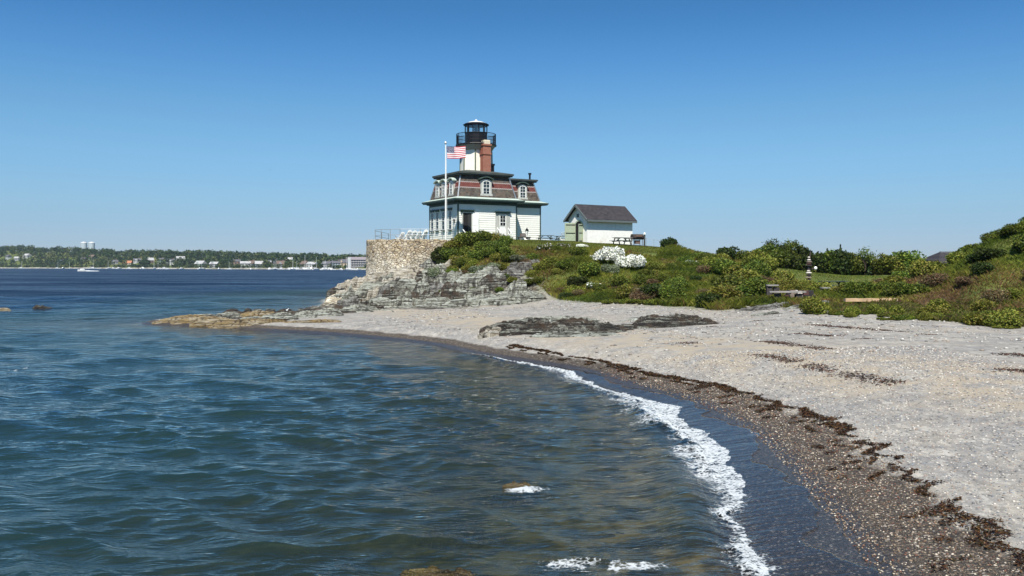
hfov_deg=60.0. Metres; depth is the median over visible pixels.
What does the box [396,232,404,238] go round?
adirondack chair
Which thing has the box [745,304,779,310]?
rock
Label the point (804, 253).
shrub
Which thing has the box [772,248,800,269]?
shrub
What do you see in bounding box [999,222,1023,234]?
shrub
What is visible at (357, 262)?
apartment building
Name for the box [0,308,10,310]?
rock
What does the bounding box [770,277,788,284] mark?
shrub
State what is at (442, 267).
rock
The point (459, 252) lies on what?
shrub
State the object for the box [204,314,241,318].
rock
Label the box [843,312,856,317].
shrub
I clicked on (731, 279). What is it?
shrub
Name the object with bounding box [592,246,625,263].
shrub
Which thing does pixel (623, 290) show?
shrub
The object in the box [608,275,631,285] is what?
shrub
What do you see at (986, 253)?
shrub
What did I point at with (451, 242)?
shrub
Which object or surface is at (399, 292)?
rock
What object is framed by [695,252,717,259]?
shrub
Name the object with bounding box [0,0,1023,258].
sky
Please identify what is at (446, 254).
shrub
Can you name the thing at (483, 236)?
shrub
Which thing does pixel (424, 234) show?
adirondack chair
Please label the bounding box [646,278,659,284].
shrub
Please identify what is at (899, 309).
shrub
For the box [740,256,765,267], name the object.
shrub
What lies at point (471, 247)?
shrub
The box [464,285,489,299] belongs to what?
rock
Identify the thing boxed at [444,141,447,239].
flagpole
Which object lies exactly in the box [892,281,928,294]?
shrub
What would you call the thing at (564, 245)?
shrub
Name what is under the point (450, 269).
shrub
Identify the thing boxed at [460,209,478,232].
doorway
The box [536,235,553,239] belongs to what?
picnic table
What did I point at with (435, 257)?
shrub
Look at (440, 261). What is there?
shrub
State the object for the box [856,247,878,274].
tree
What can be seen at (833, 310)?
shrub
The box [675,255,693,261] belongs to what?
shrub
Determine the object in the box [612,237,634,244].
picnic table
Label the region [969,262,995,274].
shrub
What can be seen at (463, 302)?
rock
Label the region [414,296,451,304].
rock
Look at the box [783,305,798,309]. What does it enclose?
rock
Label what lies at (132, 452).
sea
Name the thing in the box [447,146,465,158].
flag
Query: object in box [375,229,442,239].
railing
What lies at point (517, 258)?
shrub
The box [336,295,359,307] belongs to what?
rock
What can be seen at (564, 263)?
shrub
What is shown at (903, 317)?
shrub
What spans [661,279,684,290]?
shrub
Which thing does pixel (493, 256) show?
shrub
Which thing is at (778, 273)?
shrub
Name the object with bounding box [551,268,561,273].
shrub
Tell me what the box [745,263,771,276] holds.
shrub
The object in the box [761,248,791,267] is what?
shrub
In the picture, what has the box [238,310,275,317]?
rock
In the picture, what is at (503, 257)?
shrub
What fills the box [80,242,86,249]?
water tower
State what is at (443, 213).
window
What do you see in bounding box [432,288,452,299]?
rock
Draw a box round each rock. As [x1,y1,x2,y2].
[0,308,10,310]
[32,305,51,308]
[151,316,195,323]
[170,314,205,317]
[170,316,228,323]
[189,318,234,327]
[199,311,240,316]
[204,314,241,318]
[208,318,270,328]
[223,308,251,312]
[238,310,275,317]
[241,312,298,319]
[265,309,294,313]
[265,319,286,322]
[277,308,304,312]
[284,320,307,322]
[294,310,316,317]
[302,319,341,322]
[304,308,356,313]
[313,307,343,315]
[325,287,345,299]
[330,555,375,575]
[331,294,341,298]
[331,305,348,308]
[334,303,373,312]
[336,277,357,289]
[336,286,359,293]
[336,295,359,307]
[341,284,354,301]
[347,275,367,287]
[355,287,367,296]
[359,282,379,289]
[360,277,390,286]
[362,297,390,302]
[364,300,384,308]
[366,265,423,282]
[366,285,378,299]
[370,306,393,310]
[373,301,389,307]
[375,282,391,297]
[377,276,388,282]
[377,286,410,296]
[382,274,412,282]
[382,278,416,290]
[382,288,396,299]
[387,295,430,306]
[391,289,413,307]
[393,566,492,575]
[394,302,439,308]
[410,291,432,296]
[411,292,427,298]
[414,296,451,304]
[415,272,433,281]
[415,522,507,549]
[417,273,430,293]
[417,287,428,293]
[419,258,435,267]
[422,263,447,278]
[424,258,433,269]
[429,281,460,292]
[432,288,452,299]
[434,270,458,283]
[438,305,464,307]
[439,281,467,292]
[440,287,467,294]
[442,256,461,266]
[442,293,495,306]
[444,288,464,298]
[452,271,462,282]
[455,265,506,290]
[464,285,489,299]
[471,297,518,306]
[476,288,490,294]
[477,274,509,290]
[483,291,532,299]
[483,481,554,508]
[494,290,510,295]
[500,259,539,278]
[507,278,530,294]
[509,292,546,303]
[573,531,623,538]
[735,306,754,311]
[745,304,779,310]
[751,311,780,315]
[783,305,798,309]
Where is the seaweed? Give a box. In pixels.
[505,343,1023,572]
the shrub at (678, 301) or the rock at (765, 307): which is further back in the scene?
the shrub at (678, 301)
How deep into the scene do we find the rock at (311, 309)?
64.03 m
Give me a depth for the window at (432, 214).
98.19 m
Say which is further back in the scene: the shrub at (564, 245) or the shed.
the shed
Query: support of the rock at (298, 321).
on the ground at (777, 516)
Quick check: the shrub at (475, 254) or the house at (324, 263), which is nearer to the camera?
the shrub at (475, 254)
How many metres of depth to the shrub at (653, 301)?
56.91 m
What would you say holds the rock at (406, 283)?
on the ground at (777, 516)
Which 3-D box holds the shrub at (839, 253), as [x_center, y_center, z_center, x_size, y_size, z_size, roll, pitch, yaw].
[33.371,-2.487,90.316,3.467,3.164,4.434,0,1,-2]
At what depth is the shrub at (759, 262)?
68.38 m
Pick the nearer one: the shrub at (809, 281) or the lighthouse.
the shrub at (809, 281)
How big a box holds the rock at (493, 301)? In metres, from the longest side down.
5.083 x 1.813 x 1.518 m
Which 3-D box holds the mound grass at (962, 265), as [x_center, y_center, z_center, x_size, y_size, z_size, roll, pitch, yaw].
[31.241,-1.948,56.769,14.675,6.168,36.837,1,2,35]
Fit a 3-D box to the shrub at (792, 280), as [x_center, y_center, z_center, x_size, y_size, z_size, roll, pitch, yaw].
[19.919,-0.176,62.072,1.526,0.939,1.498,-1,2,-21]
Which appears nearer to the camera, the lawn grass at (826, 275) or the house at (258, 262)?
the lawn grass at (826, 275)
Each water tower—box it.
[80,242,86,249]
[88,242,94,248]
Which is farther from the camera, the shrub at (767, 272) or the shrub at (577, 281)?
the shrub at (577, 281)
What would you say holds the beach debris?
on the ground at (777, 516)
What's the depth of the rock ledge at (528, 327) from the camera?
40.83 m
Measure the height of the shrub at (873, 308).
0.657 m
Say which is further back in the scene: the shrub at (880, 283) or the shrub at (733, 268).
the shrub at (733, 268)
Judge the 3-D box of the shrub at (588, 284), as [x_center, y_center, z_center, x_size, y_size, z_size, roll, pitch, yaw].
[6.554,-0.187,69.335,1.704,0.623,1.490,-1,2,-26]
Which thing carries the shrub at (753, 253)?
on the ground at (777, 516)
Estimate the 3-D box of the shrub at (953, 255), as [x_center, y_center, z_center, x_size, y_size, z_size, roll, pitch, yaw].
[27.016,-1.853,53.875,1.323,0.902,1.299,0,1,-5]
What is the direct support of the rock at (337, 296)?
on the ground at (777, 516)
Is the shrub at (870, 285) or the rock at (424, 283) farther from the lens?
the rock at (424, 283)
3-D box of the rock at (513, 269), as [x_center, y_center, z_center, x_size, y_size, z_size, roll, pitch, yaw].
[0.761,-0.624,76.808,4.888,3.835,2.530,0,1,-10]
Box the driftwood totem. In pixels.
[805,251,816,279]
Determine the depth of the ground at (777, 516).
18.35 m
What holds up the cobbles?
on the ground at (777, 516)
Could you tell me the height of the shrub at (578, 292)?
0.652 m
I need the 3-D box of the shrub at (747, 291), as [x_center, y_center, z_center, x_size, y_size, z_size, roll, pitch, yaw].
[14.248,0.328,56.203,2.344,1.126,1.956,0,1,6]
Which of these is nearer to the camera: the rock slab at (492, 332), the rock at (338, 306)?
the rock slab at (492, 332)
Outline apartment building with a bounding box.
[347,257,365,267]
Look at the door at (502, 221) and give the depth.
95.42 m
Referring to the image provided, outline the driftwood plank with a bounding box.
[843,298,897,301]
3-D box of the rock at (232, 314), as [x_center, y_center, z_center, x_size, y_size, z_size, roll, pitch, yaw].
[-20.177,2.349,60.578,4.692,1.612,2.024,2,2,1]
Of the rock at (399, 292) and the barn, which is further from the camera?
the barn
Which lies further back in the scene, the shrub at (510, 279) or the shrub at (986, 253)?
the shrub at (510, 279)
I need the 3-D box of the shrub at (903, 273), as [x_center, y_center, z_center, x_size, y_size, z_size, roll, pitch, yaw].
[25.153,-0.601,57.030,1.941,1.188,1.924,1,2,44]
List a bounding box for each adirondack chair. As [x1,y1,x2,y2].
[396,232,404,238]
[404,230,411,239]
[410,230,416,238]
[415,231,421,238]
[419,229,428,238]
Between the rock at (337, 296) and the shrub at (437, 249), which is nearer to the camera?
the rock at (337, 296)
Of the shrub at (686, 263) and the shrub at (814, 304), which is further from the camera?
the shrub at (686, 263)
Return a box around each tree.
[764,238,789,249]
[781,238,803,252]
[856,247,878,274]
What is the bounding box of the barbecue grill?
[630,234,643,245]
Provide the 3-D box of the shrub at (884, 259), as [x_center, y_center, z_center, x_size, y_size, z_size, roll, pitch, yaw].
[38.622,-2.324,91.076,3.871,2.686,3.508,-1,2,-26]
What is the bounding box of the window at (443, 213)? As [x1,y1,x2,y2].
[440,209,444,230]
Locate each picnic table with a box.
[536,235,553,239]
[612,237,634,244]
[818,281,848,285]
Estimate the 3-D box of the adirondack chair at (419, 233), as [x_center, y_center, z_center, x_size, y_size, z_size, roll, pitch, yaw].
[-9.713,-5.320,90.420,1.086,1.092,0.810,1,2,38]
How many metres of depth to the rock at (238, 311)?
61.47 m
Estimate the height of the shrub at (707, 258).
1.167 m
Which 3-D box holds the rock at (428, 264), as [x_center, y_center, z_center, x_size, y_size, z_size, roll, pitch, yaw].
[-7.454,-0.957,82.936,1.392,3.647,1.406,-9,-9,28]
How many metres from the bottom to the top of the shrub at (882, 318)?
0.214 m
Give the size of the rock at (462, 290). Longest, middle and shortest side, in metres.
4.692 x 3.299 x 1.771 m
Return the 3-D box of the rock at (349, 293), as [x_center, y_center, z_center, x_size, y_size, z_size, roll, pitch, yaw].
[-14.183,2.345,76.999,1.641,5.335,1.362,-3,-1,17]
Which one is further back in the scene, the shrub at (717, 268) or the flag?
the flag
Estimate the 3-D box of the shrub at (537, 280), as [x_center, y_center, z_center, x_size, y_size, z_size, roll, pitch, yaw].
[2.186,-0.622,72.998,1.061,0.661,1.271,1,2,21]
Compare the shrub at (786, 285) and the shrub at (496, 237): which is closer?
the shrub at (786, 285)
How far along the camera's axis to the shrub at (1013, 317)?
38.76 m
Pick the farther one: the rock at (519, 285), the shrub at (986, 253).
the rock at (519, 285)
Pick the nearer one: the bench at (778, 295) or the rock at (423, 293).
the bench at (778, 295)
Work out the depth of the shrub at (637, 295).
60.01 m
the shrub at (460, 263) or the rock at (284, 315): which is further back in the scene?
the shrub at (460, 263)
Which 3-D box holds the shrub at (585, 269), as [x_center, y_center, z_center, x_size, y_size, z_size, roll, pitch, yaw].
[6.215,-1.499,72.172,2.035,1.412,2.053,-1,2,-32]
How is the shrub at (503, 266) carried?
on the ground at (777, 516)
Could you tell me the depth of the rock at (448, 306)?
69.93 m
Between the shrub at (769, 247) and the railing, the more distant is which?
the railing
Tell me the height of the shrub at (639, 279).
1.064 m
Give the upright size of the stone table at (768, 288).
0.800 m
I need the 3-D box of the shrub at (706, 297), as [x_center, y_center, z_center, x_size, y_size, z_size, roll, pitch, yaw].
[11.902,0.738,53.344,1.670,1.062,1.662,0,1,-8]
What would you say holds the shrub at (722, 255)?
on the ground at (777, 516)
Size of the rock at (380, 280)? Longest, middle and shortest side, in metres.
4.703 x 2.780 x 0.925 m
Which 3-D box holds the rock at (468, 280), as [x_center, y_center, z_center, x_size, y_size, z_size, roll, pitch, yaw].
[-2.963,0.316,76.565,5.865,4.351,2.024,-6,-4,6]
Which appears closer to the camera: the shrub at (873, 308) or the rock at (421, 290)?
the shrub at (873, 308)
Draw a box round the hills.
[0,251,365,269]
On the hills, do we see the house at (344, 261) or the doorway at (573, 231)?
the house at (344, 261)
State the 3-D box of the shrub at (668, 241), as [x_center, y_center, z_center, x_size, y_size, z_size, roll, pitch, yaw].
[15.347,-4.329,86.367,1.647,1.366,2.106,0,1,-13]
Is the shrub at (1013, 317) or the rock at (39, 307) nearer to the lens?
the shrub at (1013, 317)
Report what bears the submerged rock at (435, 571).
in the sea
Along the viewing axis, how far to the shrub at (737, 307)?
51.01 m
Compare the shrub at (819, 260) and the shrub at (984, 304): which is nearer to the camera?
the shrub at (984, 304)
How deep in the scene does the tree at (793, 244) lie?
86.56 m
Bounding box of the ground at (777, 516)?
[49,238,1023,575]
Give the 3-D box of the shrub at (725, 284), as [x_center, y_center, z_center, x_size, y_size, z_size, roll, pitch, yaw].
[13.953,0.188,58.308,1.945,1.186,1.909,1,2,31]
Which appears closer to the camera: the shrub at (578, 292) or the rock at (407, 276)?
the shrub at (578, 292)
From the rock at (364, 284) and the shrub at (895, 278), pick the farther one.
the rock at (364, 284)
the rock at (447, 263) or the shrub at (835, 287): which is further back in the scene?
the rock at (447, 263)
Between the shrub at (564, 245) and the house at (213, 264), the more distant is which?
the house at (213, 264)
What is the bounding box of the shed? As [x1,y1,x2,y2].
[563,204,636,244]
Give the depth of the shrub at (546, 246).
79.77 m
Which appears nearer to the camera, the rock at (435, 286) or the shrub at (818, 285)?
the shrub at (818, 285)
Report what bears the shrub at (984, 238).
on the ground at (777, 516)
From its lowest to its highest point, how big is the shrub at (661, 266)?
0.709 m
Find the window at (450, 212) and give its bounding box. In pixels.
[447,208,451,230]
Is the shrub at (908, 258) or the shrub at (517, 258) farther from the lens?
the shrub at (908, 258)
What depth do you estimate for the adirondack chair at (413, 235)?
89.35 m
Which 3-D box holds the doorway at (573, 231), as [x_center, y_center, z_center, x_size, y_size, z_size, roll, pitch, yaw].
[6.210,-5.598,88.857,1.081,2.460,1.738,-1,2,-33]
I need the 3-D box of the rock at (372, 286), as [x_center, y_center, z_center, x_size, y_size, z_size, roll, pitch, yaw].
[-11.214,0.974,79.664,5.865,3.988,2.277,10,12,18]
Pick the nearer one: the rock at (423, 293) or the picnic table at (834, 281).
the picnic table at (834, 281)
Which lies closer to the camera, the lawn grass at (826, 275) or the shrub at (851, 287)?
the shrub at (851, 287)
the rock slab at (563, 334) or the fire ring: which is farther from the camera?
the fire ring
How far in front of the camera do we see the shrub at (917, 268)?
54.24 m
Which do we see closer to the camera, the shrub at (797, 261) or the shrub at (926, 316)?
the shrub at (926, 316)
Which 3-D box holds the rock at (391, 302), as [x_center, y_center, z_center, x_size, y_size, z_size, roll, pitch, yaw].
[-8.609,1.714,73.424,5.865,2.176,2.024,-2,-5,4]
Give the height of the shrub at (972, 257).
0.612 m
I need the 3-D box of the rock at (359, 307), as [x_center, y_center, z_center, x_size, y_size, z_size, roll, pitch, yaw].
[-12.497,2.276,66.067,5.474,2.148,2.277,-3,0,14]
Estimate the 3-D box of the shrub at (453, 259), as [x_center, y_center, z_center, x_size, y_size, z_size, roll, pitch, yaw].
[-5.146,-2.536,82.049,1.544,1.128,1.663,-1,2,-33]
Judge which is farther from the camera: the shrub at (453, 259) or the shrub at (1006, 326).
the shrub at (453, 259)
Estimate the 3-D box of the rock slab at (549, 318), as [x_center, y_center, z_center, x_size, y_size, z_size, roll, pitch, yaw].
[2.368,2.582,48.579,6.900,2.236,3.450,0,1,4]
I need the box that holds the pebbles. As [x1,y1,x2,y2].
[601,345,1023,575]
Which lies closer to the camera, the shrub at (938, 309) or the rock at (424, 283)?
the shrub at (938, 309)
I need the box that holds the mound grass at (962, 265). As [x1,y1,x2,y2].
[901,231,1023,311]
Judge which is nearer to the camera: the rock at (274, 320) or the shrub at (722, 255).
the rock at (274, 320)
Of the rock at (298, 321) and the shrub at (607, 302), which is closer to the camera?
the rock at (298, 321)
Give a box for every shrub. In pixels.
[423,267,440,276]
[431,254,444,261]
[434,245,454,253]
[436,259,446,263]
[439,246,457,259]
[442,238,464,249]
[445,268,458,272]
[447,255,460,265]
[452,245,470,256]
[454,231,471,247]
[455,257,467,266]
[460,264,471,270]
[462,230,485,245]
[463,257,478,265]
[464,245,478,254]
[468,249,484,261]
[468,265,485,272]
[473,241,486,251]
[475,230,493,240]
[479,246,496,257]
[482,239,501,251]
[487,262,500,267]
[489,253,500,260]
[490,232,503,240]
[492,240,509,250]
[494,287,504,291]
[496,262,507,269]
[499,235,512,243]
[499,246,513,255]
[499,252,517,261]
[507,276,517,282]
[509,255,526,261]
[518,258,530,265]
[524,278,533,285]
[525,270,534,275]
[526,253,542,259]
[531,261,550,269]
[532,277,544,283]
[535,242,552,250]
[541,255,559,267]
[550,245,562,250]
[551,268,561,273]
[554,258,576,269]
[556,243,570,247]
[558,292,572,298]
[563,285,585,294]
[566,276,588,285]
[569,247,588,255]
[572,289,584,295]
[577,261,600,276]
[585,282,604,287]
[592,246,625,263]
[592,283,604,288]
[595,285,606,290]
[600,263,619,273]
[601,300,612,303]
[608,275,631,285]
[613,299,626,303]
[615,254,645,269]
[615,283,636,298]
[625,299,639,303]
[628,286,641,297]
[629,290,652,299]
[631,274,649,284]
[637,269,653,274]
[637,298,652,304]
[638,283,665,298]
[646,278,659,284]
[647,263,659,269]
[648,298,660,304]
[651,269,659,275]
[655,263,666,269]
[656,273,669,281]
[658,284,685,298]
[659,236,677,247]
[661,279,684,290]
[665,274,685,281]
[668,277,689,287]
[671,298,682,306]
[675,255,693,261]
[680,261,695,266]
[689,275,702,280]
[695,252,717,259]
[695,292,722,307]
[696,265,710,272]
[699,255,717,264]
[704,257,733,272]
[706,284,743,298]
[710,273,745,286]
[710,282,730,289]
[712,260,736,273]
[715,245,740,259]
[716,253,730,259]
[722,263,742,274]
[724,284,754,296]
[732,268,758,280]
[734,250,748,260]
[734,305,746,308]
[738,275,772,295]
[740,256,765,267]
[742,260,765,271]
[743,249,769,260]
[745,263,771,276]
[754,243,781,260]
[760,255,779,269]
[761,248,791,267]
[769,269,795,280]
[769,281,784,290]
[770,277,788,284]
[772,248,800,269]
[776,281,796,289]
[786,248,802,269]
[789,279,805,284]
[790,244,816,271]
[794,282,810,289]
[798,295,831,313]
[802,279,815,284]
[807,281,833,290]
[811,252,834,272]
[816,249,841,274]
[827,248,856,274]
[827,311,841,315]
[829,284,846,291]
[829,308,837,314]
[837,281,866,296]
[838,252,863,274]
[842,305,860,315]
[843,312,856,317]
[853,258,873,275]
[854,281,877,292]
[867,303,885,313]
[868,253,903,274]
[868,258,888,275]
[874,280,891,292]
[876,317,887,320]
[877,313,890,316]
[881,282,909,297]
[882,274,905,282]
[885,255,906,273]
[889,250,926,269]
[889,304,904,314]
[890,270,912,277]
[890,314,915,319]
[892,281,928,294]
[908,260,940,276]
[915,272,950,286]
[915,305,950,314]
[917,311,932,320]
[919,286,932,293]
[922,262,943,269]
[925,298,950,309]
[945,250,966,263]
[954,276,977,285]
[958,243,978,252]
[961,312,989,324]
[965,253,988,262]
[968,298,998,311]
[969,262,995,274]
[973,247,1007,260]
[978,289,1011,302]
[979,232,995,241]
[982,313,999,326]
[989,308,1023,326]
[990,325,1020,328]
[995,228,1005,237]
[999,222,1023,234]
[1000,287,1023,297]
[1004,306,1023,312]
[1011,231,1023,252]
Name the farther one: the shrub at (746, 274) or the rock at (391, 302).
the rock at (391, 302)
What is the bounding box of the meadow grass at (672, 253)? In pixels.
[458,244,937,309]
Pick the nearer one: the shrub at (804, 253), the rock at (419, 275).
the rock at (419, 275)
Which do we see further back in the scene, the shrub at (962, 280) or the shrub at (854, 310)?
the shrub at (962, 280)
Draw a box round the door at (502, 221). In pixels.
[495,211,512,238]
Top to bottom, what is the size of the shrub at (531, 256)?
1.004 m
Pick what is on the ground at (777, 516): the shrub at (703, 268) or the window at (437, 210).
the shrub at (703, 268)
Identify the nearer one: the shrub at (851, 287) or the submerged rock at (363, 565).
the submerged rock at (363, 565)
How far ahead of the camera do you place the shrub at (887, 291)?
50.28 m
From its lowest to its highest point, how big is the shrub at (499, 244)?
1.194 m
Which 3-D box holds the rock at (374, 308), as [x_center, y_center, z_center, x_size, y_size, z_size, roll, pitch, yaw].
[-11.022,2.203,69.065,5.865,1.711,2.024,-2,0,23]
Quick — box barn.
[925,251,952,263]
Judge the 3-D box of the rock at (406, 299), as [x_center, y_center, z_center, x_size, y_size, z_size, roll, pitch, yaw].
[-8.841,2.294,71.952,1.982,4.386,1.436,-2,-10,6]
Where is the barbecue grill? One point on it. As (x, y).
(637, 238)
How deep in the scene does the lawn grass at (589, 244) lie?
84.25 m
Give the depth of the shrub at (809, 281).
63.99 m
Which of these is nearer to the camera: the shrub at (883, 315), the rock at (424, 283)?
the shrub at (883, 315)
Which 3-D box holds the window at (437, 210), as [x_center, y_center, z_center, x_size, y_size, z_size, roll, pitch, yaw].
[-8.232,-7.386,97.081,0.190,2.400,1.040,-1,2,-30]
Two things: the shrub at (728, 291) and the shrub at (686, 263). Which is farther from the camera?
the shrub at (686, 263)
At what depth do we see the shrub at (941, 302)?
44.15 m
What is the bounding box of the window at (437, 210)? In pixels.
[434,209,438,231]
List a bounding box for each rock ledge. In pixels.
[479,317,633,335]
[625,313,724,328]
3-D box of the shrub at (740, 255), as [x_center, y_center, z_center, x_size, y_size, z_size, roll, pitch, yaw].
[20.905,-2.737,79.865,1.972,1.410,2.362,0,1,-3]
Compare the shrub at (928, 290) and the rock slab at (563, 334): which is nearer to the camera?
the rock slab at (563, 334)
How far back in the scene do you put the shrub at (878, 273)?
91.09 m
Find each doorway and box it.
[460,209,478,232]
[565,220,582,241]
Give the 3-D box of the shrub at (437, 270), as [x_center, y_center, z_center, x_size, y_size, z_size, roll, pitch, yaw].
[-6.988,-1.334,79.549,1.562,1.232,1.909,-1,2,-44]
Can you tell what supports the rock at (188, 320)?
on the ground at (777, 516)
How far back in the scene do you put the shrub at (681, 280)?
64.12 m
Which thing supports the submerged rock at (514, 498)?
in the sea
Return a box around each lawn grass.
[510,239,663,252]
[773,267,887,284]
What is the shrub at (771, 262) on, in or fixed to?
on the ground at (777, 516)
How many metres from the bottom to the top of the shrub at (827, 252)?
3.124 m
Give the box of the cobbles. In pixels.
[357,301,1023,364]
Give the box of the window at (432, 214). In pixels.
[429,210,433,231]
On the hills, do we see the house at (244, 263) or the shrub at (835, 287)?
the house at (244, 263)
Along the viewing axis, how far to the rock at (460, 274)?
76.63 m
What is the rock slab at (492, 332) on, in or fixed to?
on the ground at (777, 516)
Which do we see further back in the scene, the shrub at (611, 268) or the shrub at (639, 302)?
the shrub at (611, 268)
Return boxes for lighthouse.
[422,119,548,239]
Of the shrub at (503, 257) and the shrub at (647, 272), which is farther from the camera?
the shrub at (503, 257)
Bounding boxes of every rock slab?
[477,327,500,338]
[509,315,599,322]
[529,331,619,337]
[620,324,633,328]
[628,315,674,320]
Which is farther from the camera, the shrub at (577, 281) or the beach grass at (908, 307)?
the shrub at (577, 281)
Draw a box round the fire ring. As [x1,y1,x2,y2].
[784,290,815,297]
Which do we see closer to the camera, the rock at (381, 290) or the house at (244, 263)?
the rock at (381, 290)
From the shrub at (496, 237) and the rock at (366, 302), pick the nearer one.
the rock at (366, 302)
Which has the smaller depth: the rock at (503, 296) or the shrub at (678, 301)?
the shrub at (678, 301)
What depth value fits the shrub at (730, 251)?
79.41 m
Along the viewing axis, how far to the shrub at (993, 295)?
43.60 m
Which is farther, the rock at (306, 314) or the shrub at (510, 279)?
the shrub at (510, 279)
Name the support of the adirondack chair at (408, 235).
on the ground at (777, 516)
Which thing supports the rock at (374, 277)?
on the ground at (777, 516)
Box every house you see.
[194,260,206,267]
[209,261,218,267]
[231,259,240,264]
[240,260,249,267]
[255,261,262,267]
[275,260,286,267]
[306,262,316,267]
[321,260,331,267]
[332,260,340,267]
[339,258,347,265]
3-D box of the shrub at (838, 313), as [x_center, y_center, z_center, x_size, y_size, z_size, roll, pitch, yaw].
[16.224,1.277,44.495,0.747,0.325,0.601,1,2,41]
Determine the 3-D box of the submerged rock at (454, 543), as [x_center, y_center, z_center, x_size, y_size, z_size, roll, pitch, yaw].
[-0.750,4.327,13.361,1.569,1.667,0.748,0,1,8]
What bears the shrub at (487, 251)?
on the ground at (777, 516)
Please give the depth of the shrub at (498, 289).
73.77 m
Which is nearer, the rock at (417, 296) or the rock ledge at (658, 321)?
the rock ledge at (658, 321)
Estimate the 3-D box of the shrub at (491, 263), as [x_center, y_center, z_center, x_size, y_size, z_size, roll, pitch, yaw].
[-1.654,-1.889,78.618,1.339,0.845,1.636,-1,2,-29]
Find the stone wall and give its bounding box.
[366,239,449,275]
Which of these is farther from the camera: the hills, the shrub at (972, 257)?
the hills
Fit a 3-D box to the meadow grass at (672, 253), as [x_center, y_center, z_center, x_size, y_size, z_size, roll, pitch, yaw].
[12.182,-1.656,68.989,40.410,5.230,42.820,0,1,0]
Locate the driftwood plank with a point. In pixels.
(857, 299)
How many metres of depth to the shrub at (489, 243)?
82.50 m
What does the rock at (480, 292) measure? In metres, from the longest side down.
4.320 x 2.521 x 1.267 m
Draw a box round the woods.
[0,244,365,268]
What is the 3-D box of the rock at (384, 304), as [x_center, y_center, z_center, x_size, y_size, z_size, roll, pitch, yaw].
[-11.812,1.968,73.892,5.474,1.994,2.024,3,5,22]
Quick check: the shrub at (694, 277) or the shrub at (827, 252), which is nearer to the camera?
the shrub at (694, 277)
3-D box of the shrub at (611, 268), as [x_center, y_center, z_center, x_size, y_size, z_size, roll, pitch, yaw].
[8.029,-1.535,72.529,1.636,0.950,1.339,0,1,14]
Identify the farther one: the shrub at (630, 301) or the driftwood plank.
the shrub at (630, 301)
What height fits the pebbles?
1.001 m
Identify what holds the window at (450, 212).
in the lighthouse
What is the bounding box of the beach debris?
[672,320,1023,385]
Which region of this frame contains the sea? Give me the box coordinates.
[0,268,879,575]
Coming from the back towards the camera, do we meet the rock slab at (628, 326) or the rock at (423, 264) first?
the rock at (423, 264)
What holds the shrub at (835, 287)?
on the ground at (777, 516)
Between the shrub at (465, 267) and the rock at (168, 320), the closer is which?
the rock at (168, 320)
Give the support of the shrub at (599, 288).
on the ground at (777, 516)
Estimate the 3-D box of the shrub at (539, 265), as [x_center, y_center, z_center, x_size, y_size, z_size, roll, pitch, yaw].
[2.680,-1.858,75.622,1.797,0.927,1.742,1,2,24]
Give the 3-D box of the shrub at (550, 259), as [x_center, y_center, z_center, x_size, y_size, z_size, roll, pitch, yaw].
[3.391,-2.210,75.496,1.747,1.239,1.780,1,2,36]
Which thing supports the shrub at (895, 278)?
on the ground at (777, 516)
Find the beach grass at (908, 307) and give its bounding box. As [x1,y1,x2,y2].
[772,298,1023,326]
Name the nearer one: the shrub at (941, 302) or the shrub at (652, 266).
the shrub at (941, 302)
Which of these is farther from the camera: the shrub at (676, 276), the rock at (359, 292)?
the rock at (359, 292)
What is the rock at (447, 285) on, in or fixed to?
on the ground at (777, 516)
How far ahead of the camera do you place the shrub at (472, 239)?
84.72 m
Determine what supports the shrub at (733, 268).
on the ground at (777, 516)
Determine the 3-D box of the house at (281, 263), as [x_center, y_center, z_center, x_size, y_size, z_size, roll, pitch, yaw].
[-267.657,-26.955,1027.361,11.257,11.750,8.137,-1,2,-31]
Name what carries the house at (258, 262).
on the hills
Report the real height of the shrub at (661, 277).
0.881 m
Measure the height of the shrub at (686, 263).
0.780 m
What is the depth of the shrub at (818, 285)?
55.75 m
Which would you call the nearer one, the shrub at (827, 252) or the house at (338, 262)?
the shrub at (827, 252)
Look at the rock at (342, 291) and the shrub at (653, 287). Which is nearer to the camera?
the shrub at (653, 287)
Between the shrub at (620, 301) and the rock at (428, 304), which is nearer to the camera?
the shrub at (620, 301)
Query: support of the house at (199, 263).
on the hills
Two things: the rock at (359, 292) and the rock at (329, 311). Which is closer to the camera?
the rock at (329, 311)
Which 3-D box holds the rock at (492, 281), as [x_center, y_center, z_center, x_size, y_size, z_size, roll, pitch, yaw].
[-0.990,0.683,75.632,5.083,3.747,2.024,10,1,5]
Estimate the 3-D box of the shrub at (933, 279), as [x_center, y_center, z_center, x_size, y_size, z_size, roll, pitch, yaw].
[24.077,-0.385,50.782,1.927,1.055,1.632,0,1,16]
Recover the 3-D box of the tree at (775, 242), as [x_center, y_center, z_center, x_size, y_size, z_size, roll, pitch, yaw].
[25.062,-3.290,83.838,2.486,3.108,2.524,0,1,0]
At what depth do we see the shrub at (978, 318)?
39.81 m
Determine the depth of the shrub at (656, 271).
71.43 m
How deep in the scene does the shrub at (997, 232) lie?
52.94 m
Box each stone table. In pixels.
[765,285,778,295]
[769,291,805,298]
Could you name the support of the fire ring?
on the ground at (777, 516)
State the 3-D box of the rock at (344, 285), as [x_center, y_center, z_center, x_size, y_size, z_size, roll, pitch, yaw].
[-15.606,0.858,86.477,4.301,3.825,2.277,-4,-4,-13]
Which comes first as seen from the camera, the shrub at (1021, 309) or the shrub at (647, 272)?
the shrub at (1021, 309)

